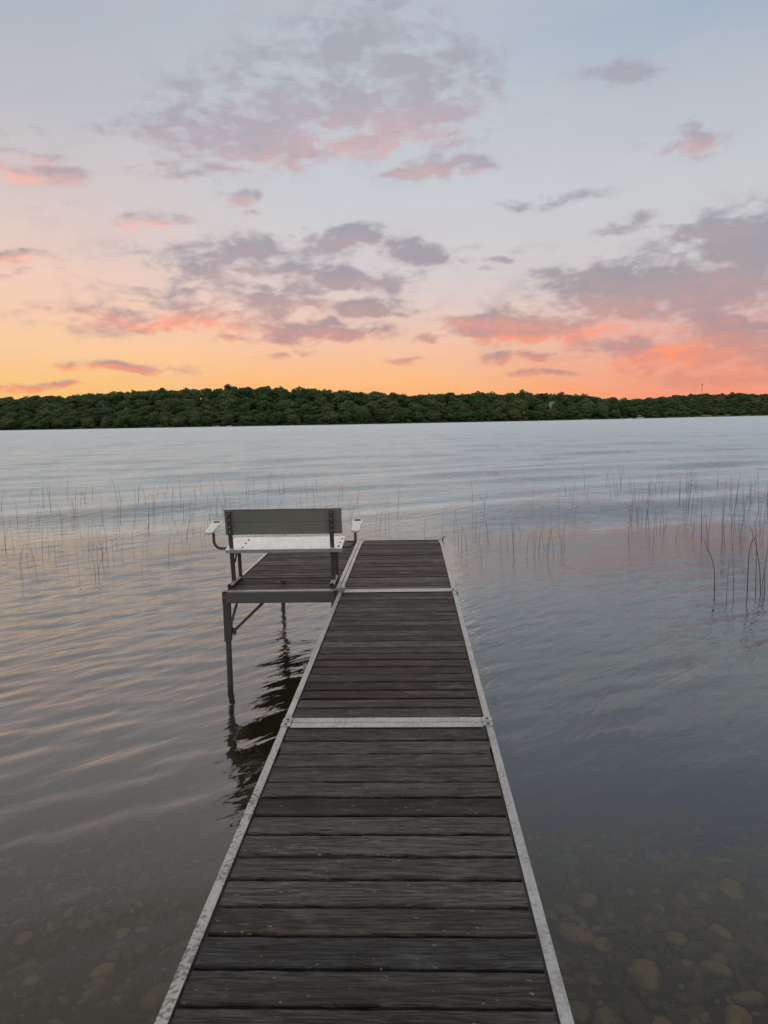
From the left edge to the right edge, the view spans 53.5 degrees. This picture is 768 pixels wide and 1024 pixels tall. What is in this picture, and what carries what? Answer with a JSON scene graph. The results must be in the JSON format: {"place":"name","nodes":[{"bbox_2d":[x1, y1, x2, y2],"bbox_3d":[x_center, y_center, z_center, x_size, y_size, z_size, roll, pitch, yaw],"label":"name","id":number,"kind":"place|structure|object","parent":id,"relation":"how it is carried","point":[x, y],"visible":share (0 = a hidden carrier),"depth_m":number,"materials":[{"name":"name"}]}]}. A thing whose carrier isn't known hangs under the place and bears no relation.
{"place":"outdoors","nodes":[
{"label":"outdoors","id":0,"kind":"place"},
{"bbox_2d":[0,416,767,1023],"bbox_3d":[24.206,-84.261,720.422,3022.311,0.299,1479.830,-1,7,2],"label":"water","id":1,"kind":"structure","parent":0,"point":[624,682],"depth_m":7.20,"materials":[{"name":"grey liquid"}]},
{"bbox_2d":[1,467,767,525],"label":"distant reeds","id":2,"kind":"object","parent":1,"relation":"in","point":[358,492],"visible":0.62,"depth_m":22.15,"materials":[{"name":"plant"}]},
{"bbox_2d":[0,399,767,430],"bbox_3d":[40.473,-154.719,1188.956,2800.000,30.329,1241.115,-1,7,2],"label":"shore hill","id":3,"kind":"structure","parent":0,"point":[372,421],"depth_m":664.95,"materials":[{"name":"green plant"}]},
{"bbox_2d":[0,418,12,428],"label":"tree","id":4,"kind":"object","parent":3,"relation":"on","point":[6,423],"visible":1,"depth_m":733.09,"materials":[{"name":"green plant"}]},
{"bbox_2d":[5,412,17,419],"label":"tree","id":5,"kind":"object","parent":3,"relation":"on","point":[12,415],"visible":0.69,"depth_m":762.93,"materials":[{"name":"green plant"}]},
{"bbox_2d":[15,402,34,413],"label":"tree","id":6,"kind":"object","parent":3,"relation":"on","point":[26,406],"visible":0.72,"depth_m":781.32,"materials":[{"name":"green plant"}]},
{"bbox_2d":[19,410,33,418],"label":"tree","id":7,"kind":"object","parent":3,"relation":"on","point":[24,413],"visible":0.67,"depth_m":756.65,"materials":[{"name":"green plant"}]},
{"bbox_2d":[38,420,49,427],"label":"tree","id":8,"kind":"object","parent":3,"relation":"on","point":[42,423],"visible":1,"depth_m":712.44,"materials":[{"name":"green plant"}]},
{"bbox_2d":[38,408,51,417],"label":"tree","id":9,"kind":"object","parent":3,"relation":"on","point":[45,412],"visible":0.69,"depth_m":750.70,"materials":[{"name":"green plant"}]},
{"bbox_2d":[51,418,62,428],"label":"tree","id":10,"kind":"object","parent":3,"relation":"on","point":[56,422],"visible":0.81,"depth_m":709.53,"materials":[{"name":"green plant"}]},
{"bbox_2d":[52,407,64,417],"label":"tree","id":11,"kind":"object","parent":3,"relation":"on","point":[56,413],"visible":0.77,"depth_m":740.45,"materials":[{"name":"green plant"}]},
{"bbox_2d":[60,416,77,427],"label":"tree","id":12,"kind":"object","parent":3,"relation":"on","point":[71,421],"visible":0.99,"depth_m":698.00,"materials":[{"name":"green plant"}]},
{"bbox_2d":[62,396,75,405],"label":"tree","id":13,"kind":"object","parent":3,"relation":"on","point":[68,401],"visible":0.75,"depth_m":781.10,"materials":[{"name":"green plant"}]},
{"bbox_2d":[81,418,95,426],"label":"tree","id":14,"kind":"object","parent":3,"relation":"on","point":[88,422],"visible":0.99,"depth_m":695.13,"materials":[{"name":"green plant"}]},
{"bbox_2d":[81,398,96,408],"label":"tree","id":15,"kind":"object","parent":3,"relation":"on","point":[87,403],"visible":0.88,"depth_m":749.06,"materials":[{"name":"green plant"}]},
{"bbox_2d":[82,408,95,415],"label":"tree","id":16,"kind":"object","parent":3,"relation":"on","point":[90,411],"visible":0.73,"depth_m":728.74,"materials":[{"name":"green plant"}]},
{"bbox_2d":[96,401,109,410],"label":"tree","id":17,"kind":"object","parent":3,"relation":"on","point":[102,404],"visible":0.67,"depth_m":740.68,"materials":[{"name":"green plant"}]},
{"bbox_2d":[94,410,112,422],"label":"tree","id":18,"kind":"object","parent":3,"relation":"on","point":[100,414],"visible":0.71,"depth_m":706.93,"materials":[{"name":"green plant"}]},
{"bbox_2d":[100,416,111,427],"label":"tree","id":19,"kind":"object","parent":3,"relation":"on","point":[106,423],"visible":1,"depth_m":693.08,"materials":[{"name":"green plant"}]},
{"bbox_2d":[106,395,120,404],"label":"tree","id":20,"kind":"object","parent":3,"relation":"on","point":[111,399],"visible":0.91,"depth_m":759.73,"materials":[{"name":"green plant"}]},
{"bbox_2d":[115,416,129,426],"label":"tree","id":21,"kind":"object","parent":3,"relation":"on","point":[118,422],"visible":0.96,"depth_m":685.32,"materials":[{"name":"green plant"}]},
{"bbox_2d":[118,401,131,409],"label":"tree","id":22,"kind":"object","parent":3,"relation":"on","point":[122,404],"visible":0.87,"depth_m":741.59,"materials":[{"name":"green plant"}]},
{"bbox_2d":[128,417,143,426],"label":"tree","id":23,"kind":"object","parent":3,"relation":"on","point":[133,423],"visible":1,"depth_m":680.85,"materials":[{"name":"green plant"}]},
{"bbox_2d":[134,399,150,408],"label":"tree","id":24,"kind":"object","parent":3,"relation":"on","point":[139,404],"visible":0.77,"depth_m":728.44,"materials":[{"name":"green plant"}]},
{"bbox_2d":[138,405,154,415],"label":"tree","id":25,"kind":"object","parent":3,"relation":"on","point":[145,410],"visible":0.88,"depth_m":711.34,"materials":[{"name":"green plant"}]},
{"bbox_2d":[160,404,170,413],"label":"tree","id":26,"kind":"object","parent":3,"relation":"on","point":[163,407],"visible":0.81,"depth_m":709.17,"materials":[{"name":"green plant"}]},
{"bbox_2d":[166,398,182,407],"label":"tree","id":27,"kind":"object","parent":3,"relation":"on","point":[174,401],"visible":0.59,"depth_m":714.14,"materials":[{"name":"green plant"}]},
{"bbox_2d":[170,404,184,415],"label":"tree","id":28,"kind":"object","parent":3,"relation":"on","point":[177,408],"visible":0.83,"depth_m":694.14,"materials":[{"name":"green plant"}]},
{"bbox_2d":[171,416,187,425],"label":"tree","id":29,"kind":"object","parent":3,"relation":"on","point":[179,421],"visible":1,"depth_m":659.28,"materials":[{"name":"green plant"}]},
{"bbox_2d":[175,390,187,399],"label":"tree","id":30,"kind":"object","parent":3,"relation":"on","point":[178,394],"visible":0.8,"depth_m":739.96,"materials":[{"name":"green plant"}]},
{"bbox_2d":[182,399,196,407],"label":"tree","id":31,"kind":"object","parent":3,"relation":"on","point":[192,403],"visible":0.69,"depth_m":705.90,"materials":[{"name":"green plant"}]},
{"bbox_2d":[185,411,202,420],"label":"tree","id":32,"kind":"object","parent":3,"relation":"on","point":[193,413],"visible":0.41,"depth_m":666.69,"materials":[{"name":"green plant"}]},
{"bbox_2d":[188,414,201,425],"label":"tree","id":33,"kind":"object","parent":3,"relation":"on","point":[196,417],"visible":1,"depth_m":654.28,"materials":[{"name":"green plant"}]},
{"bbox_2d":[191,391,204,403],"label":"tree","id":34,"kind":"object","parent":3,"relation":"on","point":[196,395],"visible":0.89,"depth_m":722.86,"materials":[{"name":"green plant"}]},
{"bbox_2d":[201,416,213,424],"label":"tree","id":35,"kind":"object","parent":3,"relation":"on","point":[208,419],"visible":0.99,"depth_m":646.54,"materials":[{"name":"green plant"}]},
{"bbox_2d":[202,410,215,419],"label":"tree","id":36,"kind":"object","parent":3,"relation":"on","point":[207,413],"visible":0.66,"depth_m":656.58,"materials":[{"name":"green plant"}]},
{"bbox_2d":[203,397,215,408],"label":"tree","id":37,"kind":"object","parent":3,"relation":"on","point":[206,400],"visible":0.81,"depth_m":697.98,"materials":[{"name":"green plant"}]},
{"bbox_2d":[205,391,218,399],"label":"tree","id":38,"kind":"object","parent":3,"relation":"on","point":[211,395],"visible":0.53,"depth_m":716.59,"materials":[{"name":"green plant"}]},
{"bbox_2d":[221,414,233,425],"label":"tree","id":39,"kind":"object","parent":3,"relation":"on","point":[228,420],"visible":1,"depth_m":635.25,"materials":[{"name":"green plant"}]},
{"bbox_2d":[217,393,239,404],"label":"tree","id":40,"kind":"object","parent":3,"relation":"on","point":[221,397],"visible":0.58,"depth_m":686.10,"materials":[{"name":"green plant"}]},
{"bbox_2d":[219,399,238,413],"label":"tree","id":41,"kind":"object","parent":3,"relation":"on","point":[229,405],"visible":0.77,"depth_m":667.52,"materials":[{"name":"green plant"}]},
{"bbox_2d":[219,409,239,420],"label":"tree","id":42,"kind":"object","parent":3,"relation":"on","point":[225,412],"visible":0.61,"depth_m":647.14,"materials":[{"name":"green plant"}]},
{"bbox_2d":[233,386,252,398],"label":"tree","id":43,"kind":"object","parent":3,"relation":"on","point":[243,391],"visible":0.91,"depth_m":702.18,"materials":[{"name":"green plant"}]},
{"bbox_2d":[238,397,255,409],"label":"tree","id":44,"kind":"object","parent":3,"relation":"on","point":[251,402],"visible":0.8,"depth_m":675.27,"materials":[{"name":"green plant"}]},
{"bbox_2d":[254,413,269,424],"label":"tree","id":45,"kind":"object","parent":3,"relation":"on","point":[259,418],"visible":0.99,"depth_m":625.11,"materials":[{"name":"green plant"}]},
{"bbox_2d":[255,400,273,410],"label":"tree","id":46,"kind":"object","parent":3,"relation":"on","point":[262,405],"visible":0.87,"depth_m":658.47,"materials":[{"name":"green plant"}]},
{"bbox_2d":[257,394,273,403],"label":"tree","id":47,"kind":"object","parent":3,"relation":"on","point":[264,397],"visible":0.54,"depth_m":677.98,"materials":[{"name":"green plant"}]},
{"bbox_2d":[259,388,272,396],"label":"tree","id":48,"kind":"object","parent":3,"relation":"on","point":[263,391],"visible":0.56,"depth_m":698.78,"materials":[{"name":"green plant"}]},
{"bbox_2d":[271,411,282,424],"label":"tree","id":49,"kind":"object","parent":3,"relation":"on","point":[275,415],"visible":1,"depth_m":619.04,"materials":[{"name":"green plant"}]},
{"bbox_2d":[276,400,297,412],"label":"tree","id":50,"kind":"object","parent":3,"relation":"on","point":[284,405],"visible":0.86,"depth_m":646.13,"materials":[{"name":"green plant"}]},
{"bbox_2d":[286,414,300,423],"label":"tree","id":51,"kind":"object","parent":3,"relation":"on","point":[292,418],"visible":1,"depth_m":615.53,"materials":[{"name":"green plant"}]},
{"bbox_2d":[290,388,310,402],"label":"tree","id":52,"kind":"object","parent":3,"relation":"on","point":[304,392],"visible":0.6,"depth_m":674.83,"materials":[{"name":"green plant"}]},
{"bbox_2d":[294,398,310,407],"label":"tree","id":53,"kind":"object","parent":3,"relation":"on","point":[301,400],"visible":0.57,"depth_m":656.51,"materials":[{"name":"green plant"}]},
{"bbox_2d":[299,405,312,420],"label":"tree","id":54,"kind":"object","parent":3,"relation":"on","point":[307,409],"visible":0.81,"depth_m":621.78,"materials":[{"name":"green plant"}]},
{"bbox_2d":[313,389,326,400],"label":"tree","id":55,"kind":"object","parent":3,"relation":"on","point":[320,394],"visible":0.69,"depth_m":675.63,"materials":[{"name":"green plant"}]},
{"bbox_2d":[314,397,326,406],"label":"tree","id":56,"kind":"object","parent":3,"relation":"on","point":[320,402],"visible":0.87,"depth_m":654.85,"materials":[{"name":"green plant"}]},
{"bbox_2d":[320,402,334,413],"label":"tree","id":57,"kind":"object","parent":3,"relation":"on","point":[323,407],"visible":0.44,"depth_m":632.06,"materials":[{"name":"green plant"}]},
{"bbox_2d":[323,411,339,422],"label":"tree","id":58,"kind":"object","parent":3,"relation":"on","point":[334,417],"visible":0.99,"depth_m":596.03,"materials":[{"name":"green plant"}]},
{"bbox_2d":[332,395,349,409],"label":"tree","id":59,"kind":"object","parent":3,"relation":"on","point":[338,400],"visible":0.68,"depth_m":643.00,"materials":[{"name":"green plant"}]},
{"bbox_2d":[337,405,354,414],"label":"tree","id":60,"kind":"object","parent":3,"relation":"on","point":[342,408],"visible":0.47,"depth_m":608.99,"materials":[{"name":"green plant"}]},
{"bbox_2d":[340,411,352,422],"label":"tree","id":61,"kind":"object","parent":3,"relation":"on","point":[345,417],"visible":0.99,"depth_m":595.94,"materials":[{"name":"green plant"}]},
{"bbox_2d":[341,400,359,408],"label":"tree","id":62,"kind":"object","parent":3,"relation":"on","point":[350,404],"visible":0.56,"depth_m":623.74,"materials":[{"name":"green plant"}]},
{"bbox_2d":[349,392,363,404],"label":"tree","id":63,"kind":"object","parent":3,"relation":"on","point":[356,395],"visible":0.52,"depth_m":655.79,"materials":[{"name":"green plant"}]},
{"bbox_2d":[353,397,369,405],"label":"tree","id":64,"kind":"object","parent":3,"relation":"on","point":[362,401],"visible":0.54,"depth_m":634.85,"materials":[{"name":"green plant"}]},
{"bbox_2d":[356,410,370,421],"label":"tree","id":65,"kind":"object","parent":3,"relation":"on","point":[364,415],"visible":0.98,"depth_m":592.17,"materials":[{"name":"green plant"}]},
{"bbox_2d":[363,401,380,414],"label":"tree","id":66,"kind":"object","parent":3,"relation":"on","point":[369,405],"visible":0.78,"depth_m":620.38,"materials":[{"name":"green plant"}]},
{"bbox_2d":[365,392,381,403],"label":"tree","id":67,"kind":"object","parent":3,"relation":"on","point":[372,396],"visible":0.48,"depth_m":654.75,"materials":[{"name":"green plant"}]},
{"bbox_2d":[376,409,390,422],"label":"tree","id":68,"kind":"object","parent":3,"relation":"on","point":[381,413],"visible":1,"depth_m":585.27,"materials":[{"name":"green plant"}]},
{"bbox_2d":[376,397,390,408],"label":"tree","id":69,"kind":"object","parent":3,"relation":"on","point":[383,401],"visible":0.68,"depth_m":631.43,"materials":[{"name":"green plant"}]},
{"bbox_2d":[0,386,767,429],"bbox_3d":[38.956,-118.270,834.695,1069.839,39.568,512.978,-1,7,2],"label":"forest undergrowth","id":70,"kind":"object","parent":3,"relation":"on","point":[318,417],"visible":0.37,"depth_m":703.80,"materials":[{"name":"green plant"}]},
{"bbox_2d":[386,392,398,402],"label":"tree","id":71,"kind":"object","parent":3,"relation":"on","point":[392,396],"visible":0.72,"depth_m":652.45,"materials":[{"name":"green plant"}]},
{"bbox_2d":[385,401,400,414],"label":"tree","id":72,"kind":"object","parent":3,"relation":"on","point":[393,406],"visible":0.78,"depth_m":616.04,"materials":[{"name":"green plant"}]},
{"bbox_2d":[393,410,404,421],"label":"tree","id":73,"kind":"object","parent":3,"relation":"on","point":[400,417],"visible":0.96,"depth_m":590.16,"materials":[{"name":"green plant"}]},
{"bbox_2d":[399,396,418,407],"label":"tree","id":74,"kind":"object","parent":3,"relation":"on","point":[405,403],"visible":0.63,"depth_m":637.16,"materials":[{"name":"green plant"}]},
{"bbox_2d":[408,403,425,411],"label":"tree","id":75,"kind":"object","parent":3,"relation":"on","point":[413,407],"visible":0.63,"depth_m":623.28,"materials":[{"name":"green plant"}]},
{"bbox_2d":[411,411,424,421],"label":"tree","id":76,"kind":"object","parent":3,"relation":"on","point":[418,415],"visible":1,"depth_m":595.87,"materials":[{"name":"green plant"}]},
{"bbox_2d":[430,413,441,420],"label":"tree","id":77,"kind":"object","parent":3,"relation":"on","point":[437,417],"visible":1,"depth_m":599.23,"materials":[{"name":"green plant"}]},
{"bbox_2d":[428,399,445,410],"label":"tree","id":78,"kind":"object","parent":3,"relation":"on","point":[437,405],"visible":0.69,"depth_m":628.03,"materials":[{"name":"green plant"}]},
{"bbox_2d":[431,394,444,401],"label":"tree","id":79,"kind":"object","parent":3,"relation":"on","point":[437,397],"visible":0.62,"depth_m":663.93,"materials":[{"name":"green plant"}]},
{"bbox_2d":[438,407,454,417],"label":"tree","id":80,"kind":"object","parent":3,"relation":"on","point":[446,410],"visible":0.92,"depth_m":611.86,"materials":[{"name":"green plant"}]},
{"bbox_2d":[447,401,468,409],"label":"tree","id":81,"kind":"object","parent":3,"relation":"on","point":[459,404],"visible":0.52,"depth_m":628.78,"materials":[{"name":"green plant"}]},
{"bbox_2d":[455,394,469,403],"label":"tree","id":82,"kind":"object","parent":3,"relation":"on","point":[463,398],"visible":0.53,"depth_m":665.34,"materials":[{"name":"green plant"}]},
{"bbox_2d":[474,410,484,419],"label":"tree","id":83,"kind":"object","parent":3,"relation":"on","point":[478,413],"visible":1,"depth_m":606.43,"materials":[{"name":"green plant"}]},
{"bbox_2d":[472,399,487,410],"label":"tree","id":84,"kind":"object","parent":3,"relation":"on","point":[479,404],"visible":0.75,"depth_m":633.02,"materials":[{"name":"green plant"}]},
{"bbox_2d":[491,407,502,419],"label":"tree","id":85,"kind":"object","parent":3,"relation":"on","point":[497,412],"visible":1,"depth_m":609.30,"materials":[{"name":"green plant"}]},
{"bbox_2d":[494,400,507,408],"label":"tree","id":86,"kind":"object","parent":3,"relation":"on","point":[497,404],"visible":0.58,"depth_m":641.21,"materials":[{"name":"green plant"}]},
{"bbox_2d":[507,409,521,419],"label":"tree","id":87,"kind":"object","parent":3,"relation":"on","point":[514,415],"visible":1,"depth_m":615.10,"materials":[{"name":"green plant"}]},
{"bbox_2d":[511,400,528,407],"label":"tree","id":88,"kind":"object","parent":3,"relation":"on","point":[516,403],"visible":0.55,"depth_m":651.70,"materials":[{"name":"green plant"}]},
{"bbox_2d":[515,404,528,415],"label":"tree","id":89,"kind":"object","parent":3,"relation":"on","point":[522,407],"visible":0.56,"depth_m":635.34,"materials":[{"name":"green plant"}]},
{"bbox_2d":[525,410,537,419],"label":"tree","id":90,"kind":"object","parent":3,"relation":"on","point":[532,415],"visible":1,"depth_m":625.26,"materials":[{"name":"green plant"}]},
{"bbox_2d":[525,397,540,409],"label":"tree","id":91,"kind":"object","parent":3,"relation":"on","point":[531,400],"visible":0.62,"depth_m":677.55,"materials":[{"name":"green plant"}]},
{"bbox_2d":[534,404,551,416],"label":"tree","id":92,"kind":"object","parent":3,"relation":"on","point":[540,408],"visible":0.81,"depth_m":649.12,"materials":[{"name":"green plant"}]},
{"bbox_2d":[544,408,557,417],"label":"tree","id":93,"kind":"object","parent":3,"relation":"on","point":[552,412],"visible":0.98,"depth_m":637.95,"materials":[{"name":"green plant"}]},
{"bbox_2d":[552,403,565,415],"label":"tree","id":94,"kind":"object","parent":3,"relation":"on","point":[558,406],"visible":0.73,"depth_m":654.10,"materials":[{"name":"green plant"}]},
{"bbox_2d":[558,394,574,406],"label":"tree","id":95,"kind":"object","parent":3,"relation":"on","point":[564,401],"visible":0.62,"depth_m":705.97,"materials":[{"name":"green plant"}]},
{"bbox_2d":[597,407,608,417],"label":"tree","id":96,"kind":"object","parent":3,"relation":"on","point":[602,411],"visible":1,"depth_m":684.34,"materials":[{"name":"green plant"}]},
{"bbox_2d":[610,404,627,414],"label":"tree","id":97,"kind":"object","parent":3,"relation":"on","point":[622,408],"visible":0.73,"depth_m":716.41,"materials":[{"name":"green plant"}]},
{"bbox_2d":[627,408,637,416],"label":"tree","id":98,"kind":"object","parent":3,"relation":"on","point":[630,413],"visible":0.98,"depth_m":718.35,"materials":[{"name":"green plant"}]},
{"bbox_2d":[712,397,725,406],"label":"tree","id":99,"kind":"object","parent":3,"relation":"on","point":[721,400],"visible":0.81,"depth_m":890.01,"materials":[{"name":"green plant"}]},
{"bbox_2d":[0,0,767,400],"label":"sky","id":100,"kind":"structure","parent":0,"point":[408,197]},
{"bbox_3d":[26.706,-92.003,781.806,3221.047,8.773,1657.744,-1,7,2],"label":"lake bottom","id":101,"kind":"structure","parent":0,"visible":0},
{"bbox_2d":[222,539,359,685],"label":"bench platform","id":102,"kind":"structure","parent":101,"relation":"on","point":[306,577],"depth_m":7.27,"materials":[{"name":"brown wood"}]},
{"bbox_2d":[205,507,362,588],"bbox_3d":[-0.939,0.314,7.234,1.472,0.726,0.482,-1,7,2],"label":"bench","id":103,"kind":"object","parent":102,"relation":"on","point":[283,521],"visible":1,"depth_m":7.11,"materials":[{"name":"grey metal"}]},
{"bbox_2d":[154,721,573,1023],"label":"dock section","id":104,"kind":"object","parent":101,"relation":"on","point":[375,873],"visible":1,"depth_m":2.41,"materials":[{"name":"brown wood"}]},
{"bbox_2d":[282,589,491,732],"bbox_3d":[0.081,1.694,5.423,1.137,1.662,3.044,-1,7,2],"label":"dock section","id":105,"kind":"object","parent":101,"relation":"on","point":[380,656],"visible":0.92,"depth_m":4.73,"materials":[{"name":"brown wood"}]},
{"bbox_2d":[337,536,457,595],"bbox_3d":[0.186,1.447,8.440,1.137,1.931,3.089,-1,7,2],"label":"dock section","id":106,"kind":"object","parent":101,"relation":"on","point":[401,564],"visible":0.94,"depth_m":7.99,"materials":[{"name":"brown wood"}]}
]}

